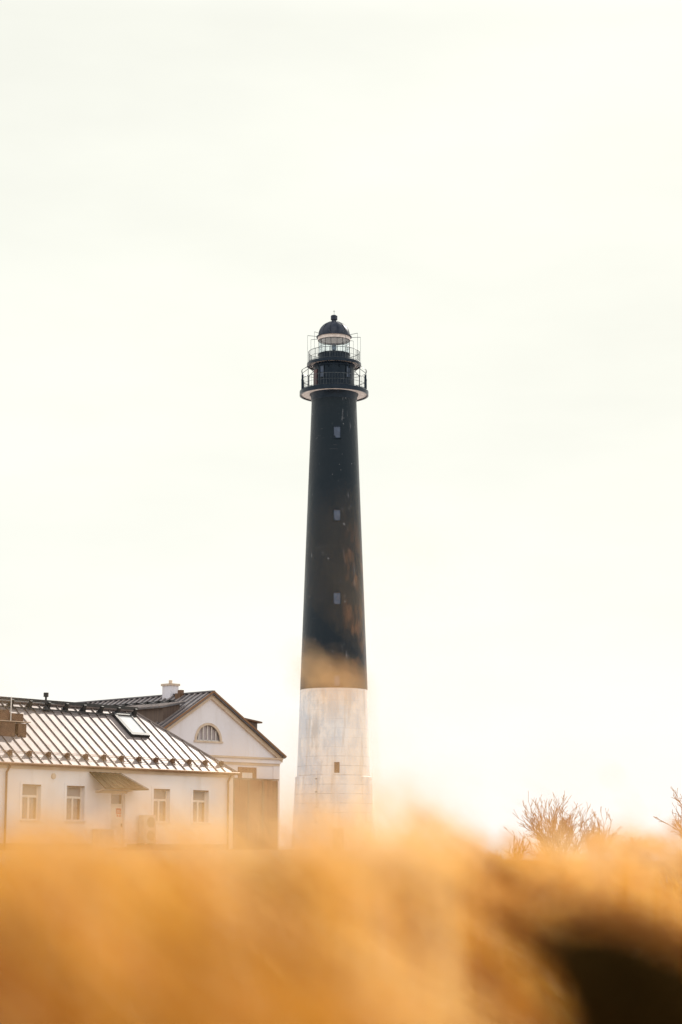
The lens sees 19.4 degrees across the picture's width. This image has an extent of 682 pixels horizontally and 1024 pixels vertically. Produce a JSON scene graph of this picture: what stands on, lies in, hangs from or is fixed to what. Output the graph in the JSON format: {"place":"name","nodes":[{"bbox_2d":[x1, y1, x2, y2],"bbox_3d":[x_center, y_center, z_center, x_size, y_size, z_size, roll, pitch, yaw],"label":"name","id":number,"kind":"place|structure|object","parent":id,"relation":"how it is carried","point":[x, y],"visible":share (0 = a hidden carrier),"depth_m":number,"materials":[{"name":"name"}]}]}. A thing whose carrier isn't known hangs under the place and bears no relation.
{"place":"outdoors","nodes":[
{"label":"outdoors","id":0,"kind":"place"},
{"bbox_2d":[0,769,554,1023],"bbox_3d":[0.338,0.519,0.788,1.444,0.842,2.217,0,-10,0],"label":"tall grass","id":1,"kind":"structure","parent":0,"point":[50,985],"depth_m":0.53,"materials":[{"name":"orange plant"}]},
{"bbox_2d":[0,778,681,1023],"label":"meadow grass","id":2,"kind":"structure","parent":0,"point":[516,988],"depth_m":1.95,"materials":[{"name":"orange plant"}]},
{"bbox_2d":[0,0,681,853],"label":"sky","id":3,"kind":"structure","parent":0,"point":[487,194],"materials":[{"name":"white"}]},
{"bbox_2d":[0,849,681,985],"bbox_3d":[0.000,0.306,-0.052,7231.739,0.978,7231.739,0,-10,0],"label":"ground","id":4,"kind":"structure","parent":0,"point":[13,851],"depth_m":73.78,"materials":[{"name":"brown plant"}]},
{"bbox_2d":[0,692,240,849],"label":"plaster house","id":5,"kind":"structure","parent":4,"relation":"on","point":[120,742],"depth_m":93.61,"materials":[{"name":"white paint"}]},
{"bbox_2d":[19,781,43,821],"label":"window","id":6,"kind":"structure","parent":5,"relation":"in","point":[31,789],"depth_m":88.92,"materials":[{"name":"white metal"}]},
{"bbox_2d":[64,783,86,820],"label":"window","id":7,"kind":"structure","parent":5,"relation":"in","point":[74,789],"depth_m":91.07,"materials":[{"name":"white metal"}]},
{"bbox_2d":[111,805,122,844],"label":"door","id":8,"kind":"structure","parent":5,"relation":"in","point":[116,813],"depth_m":92.94,"materials":[{"name":"white metal"}]},
{"bbox_2d":[111,793,122,804],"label":"transom window","id":9,"kind":"structure","parent":5,"relation":"in","point":[114,801],"depth_m":93.05,"materials":[{"name":"brown paint"}]},
{"bbox_2d":[138,815,155,845],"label":"cooling unit","id":10,"kind":"object","parent":5,"relation":"attached to","point":[142,829],"visible":0.14,"depth_m":93.55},
{"bbox_2d":[151,786,171,822],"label":"window","id":11,"kind":"structure","parent":5,"relation":"in","point":[162,789],"depth_m":95.38,"materials":[{"name":"white metal"}]},
{"bbox_2d":[191,788,210,824],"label":"window","id":12,"kind":"structure","parent":5,"relation":"in","point":[193,815],"depth_m":97.30,"materials":[{"name":"white metal"}]},
{"bbox_2d":[61,680,286,844],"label":"gabled house","id":13,"kind":"structure","parent":4,"relation":"on","point":[214,724],"depth_m":128.46,"materials":[{"name":"white paint"}]},
{"bbox_2d":[194,723,222,742],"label":"arched window","id":14,"kind":"structure","parent":13,"relation":"in","point":[205,733],"depth_m":127.44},
{"bbox_2d":[238,767,256,777],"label":"window","id":15,"kind":"structure","parent":13,"relation":"in","point":[252,770],"depth_m":129.38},
{"bbox_2d":[233,778,278,848],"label":"timber screen","id":16,"kind":"object","parent":4,"relation":"on","point":[263,798],"visible":0.25,"depth_m":129.18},
{"bbox_2d":[291,311,375,849],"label":"lighthouse","id":17,"kind":"object","parent":4,"relation":"on","point":[333,616],"visible":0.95,"depth_m":189.44,"materials":[{"name":"black paint"}]},
{"bbox_2d":[333,761,339,773],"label":"window","id":18,"kind":"structure","parent":17,"relation":"in","point":[335,771],"depth_m":185.10,"materials":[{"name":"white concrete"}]},
{"bbox_2d":[333,426,340,438],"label":"window","id":19,"kind":"structure","parent":17,"relation":"in","point":[336,429],"depth_m":191.68,"materials":[{"name":"glass"}]},
{"bbox_2d":[333,509,340,520],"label":"window","id":20,"kind":"structure","parent":17,"relation":"in","point":[336,512],"depth_m":190.05,"materials":[{"name":"glass"}]},
{"bbox_2d":[333,592,340,604],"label":"window","id":21,"kind":"structure","parent":17,"relation":"in","point":[336,595],"depth_m":188.38,"materials":[{"name":"glass"}]},
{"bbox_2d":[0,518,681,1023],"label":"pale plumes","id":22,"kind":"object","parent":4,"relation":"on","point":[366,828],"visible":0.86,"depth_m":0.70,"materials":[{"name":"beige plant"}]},
{"bbox_2d":[503,826,530,861],"bbox_3d":[5.224,10.050,59.267,0.873,1.371,0.972,0,-10,0],"label":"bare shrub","id":23,"kind":"object","parent":4,"relation":"on","point":[519,846],"visible":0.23,"depth_m":59.15,"materials":[{"name":"brown plant"}]},
{"bbox_2d":[513,790,596,866],"bbox_3d":[6.594,9.800,61.185,2.610,2.517,2.806,0,-10,0],"label":"bare shrub","id":24,"kind":"object","parent":4,"relation":"on","point":[550,829],"visible":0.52,"depth_m":60.99,"materials":[{"name":"brown plant"}]},
{"bbox_2d":[569,807,621,858],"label":"bare shrub","id":25,"kind":"object","parent":4,"relation":"on","point":[598,828],"visible":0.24,"depth_m":65.54,"materials":[{"name":"brown plant"}]},
{"bbox_2d":[510,908,681,1023],"bbox_3d":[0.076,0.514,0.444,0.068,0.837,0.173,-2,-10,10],"label":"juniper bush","id":26,"kind":"object","parent":4,"relation":"on","point":[600,970],"visible":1,"depth_m":0.46,"materials":[{"name":"brown plant"}]},
{"bbox_2d":[654,787,681,834],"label":"bare tree","id":27,"kind":"object","parent":4,"relation":"on","point":[675,797],"visible":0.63,"depth_m":57.13,"materials":[{"name":"brown plant"}]}
]}

